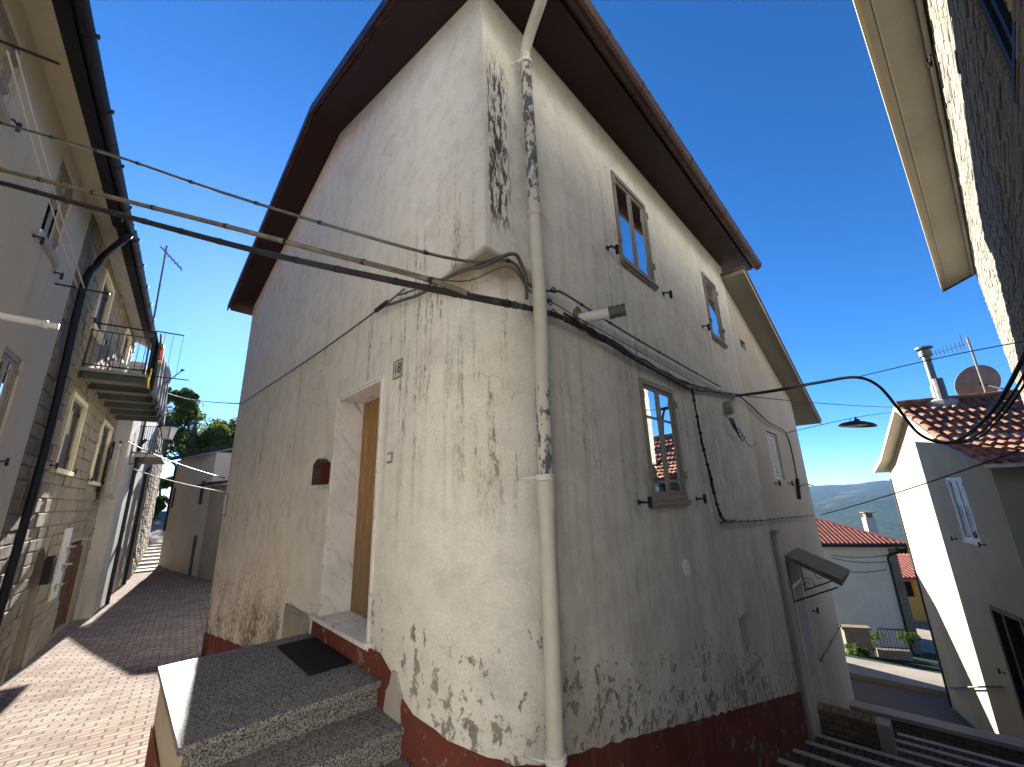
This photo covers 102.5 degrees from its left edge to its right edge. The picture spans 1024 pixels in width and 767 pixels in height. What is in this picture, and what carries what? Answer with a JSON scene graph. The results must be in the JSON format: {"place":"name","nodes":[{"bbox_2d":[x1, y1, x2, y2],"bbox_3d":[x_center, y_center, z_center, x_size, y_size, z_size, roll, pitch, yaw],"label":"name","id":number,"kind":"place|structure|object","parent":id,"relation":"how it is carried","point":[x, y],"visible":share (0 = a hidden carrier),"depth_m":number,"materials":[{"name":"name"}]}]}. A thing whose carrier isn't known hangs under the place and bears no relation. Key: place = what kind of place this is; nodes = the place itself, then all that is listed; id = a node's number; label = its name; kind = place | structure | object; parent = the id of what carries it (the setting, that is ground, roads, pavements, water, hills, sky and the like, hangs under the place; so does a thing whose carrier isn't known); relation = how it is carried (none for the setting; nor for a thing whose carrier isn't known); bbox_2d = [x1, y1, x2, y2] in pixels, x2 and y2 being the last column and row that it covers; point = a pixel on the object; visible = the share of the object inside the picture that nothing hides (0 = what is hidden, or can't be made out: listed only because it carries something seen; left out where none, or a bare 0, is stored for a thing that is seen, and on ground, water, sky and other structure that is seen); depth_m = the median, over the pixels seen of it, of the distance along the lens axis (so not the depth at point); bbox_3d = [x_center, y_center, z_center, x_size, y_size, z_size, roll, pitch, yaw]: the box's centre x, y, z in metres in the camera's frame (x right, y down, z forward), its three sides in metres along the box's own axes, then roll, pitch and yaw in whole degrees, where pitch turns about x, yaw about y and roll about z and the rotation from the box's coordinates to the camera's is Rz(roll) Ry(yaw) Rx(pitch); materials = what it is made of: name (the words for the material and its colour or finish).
{"place":"outdoors","nodes":[
{"label":"outdoors","id":0,"kind":"place"},
{"bbox_2d":[0,511,212,766],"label":"street","id":1,"kind":"structure","parent":0,"point":[81,693],"depth_m":7.09,"materials":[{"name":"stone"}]},
{"bbox_2d":[135,567,167,572],"bbox_3d":[-17.535,9.339,19.963,1.300,0.600,0.940,10,-19,-36],"label":"alley step","id":2,"kind":"object","parent":1,"relation":"on","point":[149,569],"visible":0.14,"depth_m":19.86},
{"bbox_2d":[144,633,413,766],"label":"entrance stairs","id":3,"kind":"structure","parent":1,"relation":"on","point":[268,704],"depth_m":2.65,"materials":[{"name":"stone"}]},
{"bbox_2d":[277,637,351,675],"bbox_3d":[-1.685,2.283,3.467,0.315,0.016,0.885,12,-21,-41],"label":"doormat","id":4,"kind":"object","parent":3,"relation":"on","point":[311,656],"visible":1,"depth_m":3.40,"materials":[{"name":"black rubber"}]},
{"bbox_2d":[162,480,940,673],"bbox_3d":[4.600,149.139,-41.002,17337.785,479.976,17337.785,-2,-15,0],"label":"terrain","id":5,"kind":"structure","parent":0,"point":[827,498],"depth_m":3148.42,"materials":[{"name":"plant"}]},
{"bbox_2d":[0,0,135,535],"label":"plaster house","id":6,"kind":"structure","parent":5,"relation":"on","point":[69,98],"depth_m":5.31,"materials":[{"name":"beige paint"}]},
{"bbox_2d":[0,347,20,464],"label":"window","id":7,"kind":"structure","parent":6,"relation":"in","point":[9,365],"depth_m":5.44,"materials":[{"name":"white glass"}]},
{"bbox_2d":[0,0,20,123],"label":"window","id":8,"kind":"structure","parent":6,"relation":"in","point":[6,32],"depth_m":4.24,"materials":[{"name":"glass"}]},
{"bbox_2d":[0,312,59,329],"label":"waste pipe","id":9,"kind":"object","parent":6,"relation":"attached to","point":[28,321],"visible":1,"depth_m":4.43,"materials":[{"name":"white paint"}]},
{"bbox_2d":[0,39,109,294],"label":"clothes line","id":10,"kind":"object","parent":6,"relation":"attached to","point":[24,82],"visible":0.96,"depth_m":4.45,"materials":[{"name":"black metal"}]},
{"bbox_2d":[37,159,72,266],"bbox_3d":[-6.649,-2.517,5.926,0.250,1.348,0.930,10,-19,-36],"label":"window","id":11,"kind":"structure","parent":6,"relation":"in","point":[48,230],"depth_m":6.02,"materials":[{"name":"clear glass"}]},
{"bbox_2d":[0,167,469,294],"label":"overhead cable","id":12,"kind":"object","parent":6,"relation":"attached to","point":[438,282],"visible":0.98,"depth_m":2.90,"materials":[{"name":"rubber"}]},
{"bbox_2d":[0,213,160,685],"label":"stone house","id":13,"kind":"structure","parent":5,"relation":"on","point":[88,399],"depth_m":8.31,"materials":[{"name":"beige stone"}]},
{"bbox_2d":[39,556,56,584],"bbox_3d":[-9.045,3.635,8.013,0.120,0.500,0.280,10,-19,-36],"label":"letterbox","id":14,"kind":"object","parent":13,"relation":"attached to","point":[48,570],"visible":1,"depth_m":7.93,"materials":[{"name":"black metal"}]},
{"bbox_2d":[48,528,72,601],"bbox_3d":[-9.953,3.958,9.062,0.030,1.450,0.680,10,-19,-36],"label":"bare plaster patch","id":15,"kind":"object","parent":13,"relation":"attached to","point":[65,543],"visible":0.93,"depth_m":8.99,"materials":[{"name":"paint"}]},
{"bbox_2d":[51,540,84,633],"bbox_3d":[-11.245,5.051,10.265,0.160,2.113,2.122,10,-19,-36],"label":"door","id":16,"kind":"structure","parent":13,"relation":"in","point":[69,579],"depth_m":10.80,"materials":[{"name":"brown wood"}]},
{"bbox_2d":[58,403,79,468],"bbox_3d":[-8.983,1.032,8.197,0.162,1.343,1.200,10,-19,-36],"label":"window","id":17,"kind":"structure","parent":13,"relation":"in","point":[74,415],"depth_m":8.51,"materials":[{"name":"white glass"}]},
{"bbox_2d":[92,428,107,480],"bbox_3d":[-11.238,1.899,11.060,0.162,1.463,1.370,10,-19,-36],"label":"window","id":18,"kind":"structure","parent":13,"relation":"in","point":[104,435],"depth_m":11.46,"materials":[{"name":"white glass"}]},
{"bbox_2d":[96,285,107,328],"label":"window","id":19,"kind":"structure","parent":13,"relation":"in","point":[104,298],"depth_m":9.21,"materials":[{"name":"brown glass"}]},
{"bbox_2d":[106,441,121,461],"bbox_3d":[-11.885,2.006,12.263,0.274,1.200,0.060,10,-19,-36],"label":"insulator bracket","id":20,"kind":"object","parent":13,"relation":"attached to","point":[113,445],"visible":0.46,"depth_m":12.26,"materials":[{"name":"black metal"}]},
{"bbox_2d":[127,441,225,478],"bbox_3d":[-8.892,1.866,10.566,7.061,1.477,0.024,-12,-18,32],"label":"alley wire","id":21,"kind":"object","parent":20,"relation":"attached to","point":[178,463],"visible":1,"depth_m":9.97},
{"bbox_2d":[110,361,127,371],"bbox_3d":[-8.322,-0.295,8.696,0.240,0.208,0.480,10,-19,-36],"label":"planter box","id":22,"kind":"object","parent":13,"relation":"on","point":[117,364],"visible":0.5,"depth_m":8.55,"materials":[{"name":"white paint"}]},
{"bbox_2d":[129,363,143,373],"bbox_3d":[-8.099,-0.257,8.861,0.240,0.208,0.480,10,-19,-36],"label":"planter box","id":23,"kind":"object","parent":13,"relation":"on","point":[137,366],"visible":0.64,"depth_m":8.71,"materials":[{"name":"white paint"}]},
{"bbox_2d":[150,333,168,425],"bbox_3d":[-9.258,0.064,10.858,0.132,1.381,4.902,10,-19,-36],"label":"balcony screen","id":24,"kind":"object","parent":13,"relation":"attached to","point":[159,391],"visible":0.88,"depth_m":10.21,"materials":[{"name":"grey fabric"}]},
{"bbox_2d":[143,245,182,373],"bbox_3d":[-7.849,-1.680,9.170,0.478,3.104,0.320,10,-19,-36],"label":"television antenna","id":25,"kind":"object","parent":13,"relation":"on","point":[159,286],"visible":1,"depth_m":9.19,"materials":[{"name":"metal"}]},
{"bbox_2d":[150,330,188,380],"bbox_3d":[-7.511,-0.613,9.090,0.710,1.039,0.028,10,-19,-36],"label":"drying frame","id":26,"kind":"object","parent":13,"relation":"attached to","point":[169,356],"visible":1,"depth_m":9.06,"materials":[{"name":"white metal"}]},
{"bbox_2d":[73,361,166,619],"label":"whitewashed house","id":27,"kind":"structure","parent":5,"relation":"on","point":[105,574],"depth_m":12.84,"materials":[{"name":"white paint"}]},
{"bbox_2d":[103,443,123,498],"bbox_3d":[-11.427,2.533,11.815,0.140,1.519,0.916,10,-19,-36],"label":"window","id":28,"kind":"structure","parent":27,"relation":"in","point":[118,449],"depth_m":11.61,"materials":[{"name":"glass"}]},
{"bbox_2d":[128,418,178,464],"bbox_3d":[-11.966,1.925,13.817,0.521,1.610,1.096,-13,-19,35],"label":"street lantern","id":29,"kind":"object","parent":27,"relation":"attached to","point":[169,429],"visible":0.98,"depth_m":13.99,"materials":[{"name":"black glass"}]},
{"bbox_2d":[127,427,163,578],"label":"stone house","id":30,"kind":"structure","parent":5,"relation":"on","point":[141,540],"depth_m":19.98,"materials":[{"name":"stone"}]},
{"bbox_2d":[152,476,172,519],"bbox_3d":[-29.278,10.677,33.646,2.564,6.123,2.417,10,-19,-36],"label":"broadleaf tree","id":31,"kind":"object","parent":5,"relation":"on","point":[160,504],"visible":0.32,"depth_m":33.88,"materials":[{"name":"green plant"}]},
{"bbox_2d":[156,386,234,459],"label":"broadleaf tree","id":32,"kind":"object","parent":5,"relation":"on","point":[188,439],"visible":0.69,"depth_m":54.79,"materials":[{"name":"green plant"}]},
{"bbox_2d":[158,444,232,580],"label":"alley end house","id":33,"kind":"structure","parent":5,"relation":"on","point":[192,524],"depth_m":19.39,"materials":[{"name":"beige paint"}]},
{"bbox_2d":[188,535,196,574],"bbox_3d":[-14.359,8.060,18.512,0.286,2.296,0.180,-13,-19,35],"label":"door","id":34,"kind":"structure","parent":33,"relation":"in","point":[195,536],"depth_m":18.50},
{"bbox_2d":[212,417,236,452],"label":"broadleaf tree","id":35,"kind":"object","parent":5,"relation":"on","point":[233,423],"visible":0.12,"depth_m":65.16,"materials":[{"name":"green plant"}]},
{"bbox_2d":[201,0,808,766],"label":"corner house","id":36,"kind":"structure","parent":5,"relation":"on","point":[525,548],"depth_m":3.85,"materials":[{"name":"paint"}]},
{"bbox_2d":[131,468,223,491],"bbox_3d":[-9.060,2.464,10.790,7.758,0.995,0.024,-13,-19,35],"label":"alley wire","id":37,"kind":"object","parent":36,"relation":"attached to","point":[178,482],"visible":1,"depth_m":10.10,"materials":[{"name":"metal"}]},
{"bbox_2d":[281,603,309,638],"bbox_3d":[-2.290,2.670,4.311,0.054,0.535,0.780,12,-21,-41],"label":"meter cabinet","id":38,"kind":"object","parent":36,"relation":"attached to","point":[296,621],"visible":0.14,"depth_m":4.33,"materials":[{"name":"grey metal"}]},
{"bbox_2d":[311,458,329,484],"bbox_3d":[-2.047,0.941,4.390,0.096,0.275,0.260,12,-21,-41],"label":"mailbox","id":39,"kind":"object","parent":36,"relation":"attached to","point":[320,472],"visible":1,"depth_m":4.32,"materials":[{"name":"red paint"}]},
{"bbox_2d":[241,288,404,403],"bbox_3d":[-3.305,-0.189,6.078,0.058,0.288,6.872,12,-21,-41],"label":"guy wire","id":40,"kind":"object","parent":36,"relation":"attached to","point":[390,300],"visible":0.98,"depth_m":4.80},
{"bbox_2d":[0,180,691,390],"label":"overhead cable","id":41,"kind":"object","parent":36,"relation":"attached to","point":[506,303],"visible":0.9,"depth_m":2.92,"materials":[{"name":"rubber"}]},
{"bbox_2d":[0,121,720,386],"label":"overhead cable","id":42,"kind":"object","parent":36,"relation":"attached to","point":[424,252],"visible":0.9,"depth_m":2.96,"materials":[{"name":"rubber"}]},
{"bbox_2d":[350,397,379,617],"bbox_3d":[-1.285,1.144,4.031,0.071,2.100,1.000,12,-21,-41],"label":"door","id":43,"kind":"structure","parent":36,"relation":"in","point":[365,504],"depth_m":4.18,"materials":[{"name":"brown wood"}]},
{"bbox_2d":[392,358,402,379],"bbox_3d":[-0.982,-0.124,3.532,0.016,0.160,0.150,12,-21,-41],"label":"house number plate","id":44,"kind":"object","parent":36,"relation":"attached to","point":[398,368],"visible":1,"depth_m":3.52,"materials":[{"name":"ceramic"}]},
{"bbox_2d":[384,252,528,307],"bbox_3d":[-0.650,-0.719,3.259,1.642,0.405,0.441,-11,-18,31],"label":"looped cable","id":45,"kind":"object","parent":36,"relation":"attached to","point":[494,260],"visible":0.93,"depth_m":2.93,"materials":[{"name":"rubber"}]},
{"bbox_2d":[321,249,694,382],"bbox_3d":[0.774,-0.475,3.779,4.607,0.332,0.664,10,-19,-37],"label":"thin cable","id":46,"kind":"object","parent":36,"relation":"attached to","point":[481,276],"visible":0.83,"depth_m":2.80,"materials":[{"name":"rubber"}]},
{"bbox_2d":[610,170,658,290],"bbox_3d":[1.456,-1.829,5.003,0.150,1.250,0.890,-15,-20,41],"label":"window","id":47,"kind":"structure","parent":36,"relation":"in","point":[631,216],"depth_m":4.98,"materials":[{"name":"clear glass"}]},
{"bbox_2d":[563,316,724,395],"bbox_3d":[2.095,-0.132,5.074,0.067,0.271,4.974,-15,-20,41],"label":"wall cable","id":48,"kind":"object","parent":36,"relation":"attached to","point":[590,328],"depth_m":4.85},
{"bbox_2d":[562,318,737,395],"bbox_3d":[2.090,-0.127,5.073,0.068,0.232,4.978,-15,-20,41],"label":"wall cable","id":49,"kind":"object","parent":36,"relation":"attached to","point":[609,339],"depth_m":3.95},
{"bbox_2d":[563,312,738,394],"bbox_3d":[2.094,-0.107,5.069,0.072,0.287,4.979,-15,-20,40],"label":"wall cable","id":50,"kind":"object","parent":36,"relation":"attached to","point":[584,328],"depth_m":3.70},
{"bbox_2d":[564,316,738,397],"bbox_3d":[2.097,-0.112,5.072,0.079,0.235,4.993,-15,-20,40],"label":"wall cable","id":51,"kind":"object","parent":36,"relation":"attached to","point":[573,322],"depth_m":4.12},
{"bbox_2d":[638,377,691,507],"bbox_3d":[1.596,0.640,4.396,0.150,1.300,0.880,-15,-20,41],"label":"window","id":52,"kind":"structure","parent":36,"relation":"in","point":[667,475],"depth_m":4.37,"materials":[{"name":"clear glass"}]},
{"bbox_2d":[691,387,735,522],"bbox_3d":[2.621,0.948,5.351,0.056,1.701,0.955,-15,-20,40],"label":"drop cable","id":53,"kind":"object","parent":36,"relation":"attached to","point":[708,468],"visible":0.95,"depth_m":5.12,"materials":[{"name":"rubber"}]},
{"bbox_2d":[701,272,727,348],"bbox_3d":[3.410,-1.233,7.013,0.150,1.210,0.700,-15,-20,41],"label":"window","id":54,"kind":"structure","parent":36,"relation":"in","point":[717,331],"depth_m":7.03,"materials":[{"name":"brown glass"}]},
{"bbox_2d":[723,401,745,440],"bbox_3d":[3.425,0.587,6.357,0.112,0.592,0.727,-15,-20,41],"label":"junction box","id":55,"kind":"object","parent":36,"relation":"attached to","point":[728,408],"visible":1,"depth_m":6.24,"materials":[{"name":"grey metal"}]},
{"bbox_2d":[720,515,813,522],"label":"wall cable","id":56,"kind":"object","parent":36,"relation":"attached to","point":[741,521],"depth_m":6.38,"materials":[{"name":"black metal"}]},
{"bbox_2d":[720,265,854,742],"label":"neighbour house","id":57,"kind":"structure","parent":5,"relation":"on","point":[806,571],"depth_m":8.16,"materials":[{"name":"beige paint"}]},
{"bbox_2d":[740,397,798,487],"bbox_3d":[5.145,1.275,8.069,0.028,1.554,3.679,-15,-20,41],"label":"wall cable","id":58,"kind":"object","parent":57,"relation":"attached to","point":[749,404],"depth_m":9.12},
{"bbox_2d":[766,432,782,478],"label":"window","id":59,"kind":"structure","parent":57,"relation":"in","point":[770,437],"depth_m":8.42,"materials":[{"name":"white paint"}]},
{"bbox_2d":[792,577,825,728],"bbox_3d":[5.081,4.618,7.247,0.290,2.097,0.864,-15,-20,41],"label":"door","id":60,"kind":"structure","parent":57,"relation":"in","point":[798,590],"depth_m":7.40,"materials":[{"name":"white paint"}]},
{"bbox_2d":[820,448,1023,514],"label":"thin wire","id":61,"kind":"object","parent":57,"relation":"attached to","point":[933,480],"visible":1,"depth_m":6.69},
{"bbox_2d":[822,732,878,750],"bbox_3d":[5.345,6.810,6.350,1.000,2.420,1.180,-15,-20,41],"label":"door platform","id":62,"kind":"structure","parent":5,"relation":"on","point":[857,743],"depth_m":6.39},
{"bbox_2d":[817,702,881,751],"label":"wall","id":63,"kind":"structure","parent":62,"relation":"on","point":[852,725],"depth_m":6.47,"materials":[{"name":"brick"}]},
{"bbox_2d":[843,642,871,658],"bbox_3d":[17.265,14.098,20.439,1.039,2.062,1.068,-2,-15,0],"label":"shrub","id":64,"kind":"object","parent":5,"relation":"on","point":[856,648],"visible":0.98,"depth_m":20.51,"materials":[{"name":"green plant"}]},
{"bbox_2d":[894,632,920,650],"bbox_3d":[21.250,14.347,21.849,0.766,2.119,1.062,10,-19,-37],"label":"shrub","id":65,"kind":"object","parent":5,"relation":"on","point":[915,635],"visible":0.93,"depth_m":21.92,"materials":[{"name":"green plant"}]},
{"bbox_2d":[849,699,1023,764],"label":"parapet wall","id":66,"kind":"structure","parent":5,"relation":"on","point":[999,746],"depth_m":7.25,"materials":[{"name":"concrete"}]},
{"bbox_2d":[853,0,1023,401],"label":"stone clad house","id":67,"kind":"structure","parent":5,"relation":"on","point":[949,74],"depth_m":4.29,"materials":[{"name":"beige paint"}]},
{"bbox_2d":[738,350,1023,444],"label":"swooping cable","id":68,"kind":"object","parent":67,"relation":"attached to","point":[1002,396],"visible":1,"depth_m":5.93,"materials":[{"name":"rubber"}]},
{"bbox_2d":[859,341,1023,376],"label":"thin wire","id":69,"kind":"object","parent":67,"relation":"attached to","point":[945,356],"visible":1,"depth_m":5.74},
{"bbox_2d":[933,383,1023,444],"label":"hanging cable","id":70,"kind":"object","parent":67,"relation":"attached to","point":[1004,412],"visible":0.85,"depth_m":5.43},
{"bbox_2d":[947,372,1023,444],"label":"hanging cable","id":71,"kind":"object","parent":67,"relation":"attached to","point":[1004,405],"visible":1,"depth_m":5.28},
{"bbox_2d":[978,0,1016,102],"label":"window","id":72,"kind":"structure","parent":67,"relation":"in","point":[998,13],"depth_m":2.22,"materials":[{"name":"blue metal"}]},
{"bbox_2d":[872,389,1023,739],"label":"gable house","id":73,"kind":"structure","parent":5,"relation":"on","point":[963,531],"depth_m":10.54,"materials":[{"name":"beige paint"}]},
{"bbox_2d":[746,396,878,406],"bbox_3d":[7.928,0.469,9.858,9.434,0.716,0.019,9,-19,-34],"label":"thin wire","id":74,"kind":"object","parent":73,"relation":"attached to","point":[809,402],"visible":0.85,"depth_m":8.70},
{"bbox_2d":[786,412,892,432],"bbox_3d":[9.251,0.920,10.767,6.567,0.979,0.645,7,-18,-28],"label":"lamp wire","id":75,"kind":"object","parent":73,"relation":"attached to","point":[836,421],"visible":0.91,"depth_m":9.51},
{"bbox_2d":[838,417,877,427],"bbox_3d":[8.223,0.929,9.804,0.727,0.268,0.728,-2,-15,0],"label":"hanging street lamp","id":76,"kind":"object","parent":75,"relation":"hanging from","point":[856,423],"visible":0.99,"depth_m":9.74,"materials":[{"name":"black metal"}]},
{"bbox_2d":[914,345,958,406],"bbox_3d":[12.409,-0.203,12.126,0.799,1.920,0.840,-2,-15,0],"label":"chimney flue","id":77,"kind":"object","parent":73,"relation":"on","point":[938,389],"visible":0.88,"depth_m":11.94,"materials":[{"name":"metal"}]},
{"bbox_2d":[932,334,986,391],"bbox_3d":[15.339,-0.024,14.276,0.056,3.001,3.174,-9,-17,24],"label":"television antenna","id":78,"kind":"object","parent":73,"relation":"on","point":[976,365],"visible":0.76,"depth_m":13.08,"materials":[{"name":"black metal"}]},
{"bbox_2d":[946,477,981,545],"bbox_3d":[11.294,3.159,10.234,0.150,1.592,0.779,-9,-17,24],"label":"window","id":79,"kind":"structure","parent":73,"relation":"in","point":[968,528],"depth_m":10.28,"materials":[{"name":"white paint"}]},
{"bbox_2d":[949,685,1003,688],"bbox_3d":[12.226,8.020,10.839,0.162,1.193,3.134,-9,-17,24],"label":"clothes rod","id":80,"kind":"object","parent":73,"relation":"attached to","point":[996,686],"visible":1,"depth_m":10.48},
{"bbox_2d":[954,365,1003,394],"bbox_3d":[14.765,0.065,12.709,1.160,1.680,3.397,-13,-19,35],"label":"satellite dish","id":81,"kind":"object","parent":73,"relation":"on","point":[967,381],"visible":0.86,"depth_m":13.48,"materials":[{"name":"grey paint"}]},
{"bbox_2d":[988,605,1023,720],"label":"door","id":82,"kind":"structure","parent":73,"relation":"in","point":[1009,627],"depth_m":9.27,"materials":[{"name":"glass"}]},
{"bbox_2d":[90,0,1016,503],"label":"sky","id":83,"kind":"structure","parent":0,"point":[779,104],"materials":[{"name":"blue"}]},
{"bbox_2d":[775,762,790,766],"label":"step","id":84,"kind":"object","parent":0,"point":[778,764],"depth_m":4.84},
{"bbox_2d":[777,758,805,766],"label":"step edge","id":85,"kind":"object","parent":84,"relation":"attached to","point":[786,762],"depth_m":4.87,"materials":[{"name":"stone"}]},
{"bbox_2d":[789,752,837,766],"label":"step","id":86,"kind":"object","parent":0,"point":[800,759],"depth_m":5.18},
{"bbox_2d":[792,748,851,766],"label":"step edge","id":87,"kind":"object","parent":86,"relation":"attached to","point":[817,757],"depth_m":5.23,"materials":[{"name":"stone"}]},
{"bbox_2d":[803,743,880,766],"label":"step","id":88,"kind":"object","parent":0,"point":[834,756],"depth_m":5.54,"materials":[{"name":"stone"}]},
{"bbox_2d":[805,740,893,766],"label":"step edge","id":89,"kind":"object","parent":88,"relation":"attached to","point":[864,759],"depth_m":5.58,"materials":[{"name":"stone"}]},
{"bbox_2d":[815,736,918,766],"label":"step","id":90,"kind":"object","parent":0,"point":[862,753],"depth_m":5.89,"materials":[{"name":"stone"}]},
{"bbox_2d":[816,733,931,766],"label":"step edge","id":91,"kind":"object","parent":90,"relation":"attached to","point":[872,750],"depth_m":5.93,"materials":[{"name":"stone"}]},
{"bbox_2d":[845,656,946,696],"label":"sidewalk","id":92,"kind":"structure","parent":0,"point":[907,678],"depth_m":14.15,"materials":[{"name":"concrete"}]},
{"bbox_2d":[850,677,975,728],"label":"road","id":93,"kind":"structure","parent":0,"point":[928,705],"depth_m":12.77,"materials":[{"name":"asphalt"}]},
{"bbox_2d":[914,621,935,653],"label":"yard","id":94,"kind":"structure","parent":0,"point":[924,634],"depth_m":29.77,"materials":[{"name":"concrete"}]},
{"bbox_2d":[839,624,874,656],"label":"gate pier","id":95,"kind":"structure","parent":94,"relation":"on","point":[859,635],"depth_m":22.00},
{"bbox_2d":[816,512,922,654],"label":"white house","id":96,"kind":"structure","parent":94,"relation":"on","point":[873,601],"depth_m":26.03,"materials":[{"name":"paint"}]},
{"bbox_2d":[876,648,913,661],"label":"garden wall","id":97,"kind":"structure","parent":94,"relation":"on","point":[900,654],"depth_m":21.41,"materials":[{"name":"stone"}]},
{"bbox_2d":[877,628,908,650],"bbox_3d":[20.104,13.497,21.676,1.214,0.988,0.060,-6,-16,15],"label":"garden railing","id":98,"kind":"object","parent":97,"relation":"on","point":[888,647],"visible":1,"depth_m":21.68,"materials":[{"name":"black metal"}]},
{"bbox_2d":[897,553,926,620],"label":"orange house","id":99,"kind":"structure","parent":94,"relation":"on","point":[912,589],"depth_m":34.28,"materials":[{"name":"paint"}]},
{"bbox_2d":[904,581,913,595],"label":"window","id":100,"kind":"structure","parent":99,"relation":"in","point":[908,585],"depth_m":34.56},
{"bbox_2d":[898,751,954,766],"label":"step","id":101,"kind":"object","parent":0,"point":[915,758],"depth_m":5.99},
{"bbox_2d":[876,716,897,755],"bbox_3d":[5.682,5.580,6.161,0.165,0.870,0.260,-15,-20,41],"label":"stone post","id":102,"kind":"object","parent":101,"relation":"on","point":[886,735],"visible":0.67,"depth_m":6.15,"materials":[{"name":"stone"}]},
{"bbox_2d":[897,747,966,766],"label":"step edge","id":103,"kind":"object","parent":101,"relation":"attached to","point":[929,757],"depth_m":6.04,"materials":[{"name":"stone"}]},
{"bbox_2d":[895,741,986,766],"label":"step","id":104,"kind":"object","parent":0,"point":[936,755],"depth_m":6.38,"materials":[{"name":"stone"}]},
{"bbox_2d":[895,738,998,766],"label":"step edge","id":105,"kind":"object","parent":104,"relation":"attached to","point":[946,753],"depth_m":6.41,"materials":[{"name":"stone"}]},
{"bbox_2d":[897,735,1016,766],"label":"step","id":106,"kind":"object","parent":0,"point":[959,753],"visible":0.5,"depth_m":6.73,"materials":[{"name":"stone"}]},
{"bbox_2d":[897,732,1023,766],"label":"step edge","id":107,"kind":"object","parent":106,"relation":"attached to","point":[963,750],"visible":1,"depth_m":6.77,"materials":[{"name":"stone"}]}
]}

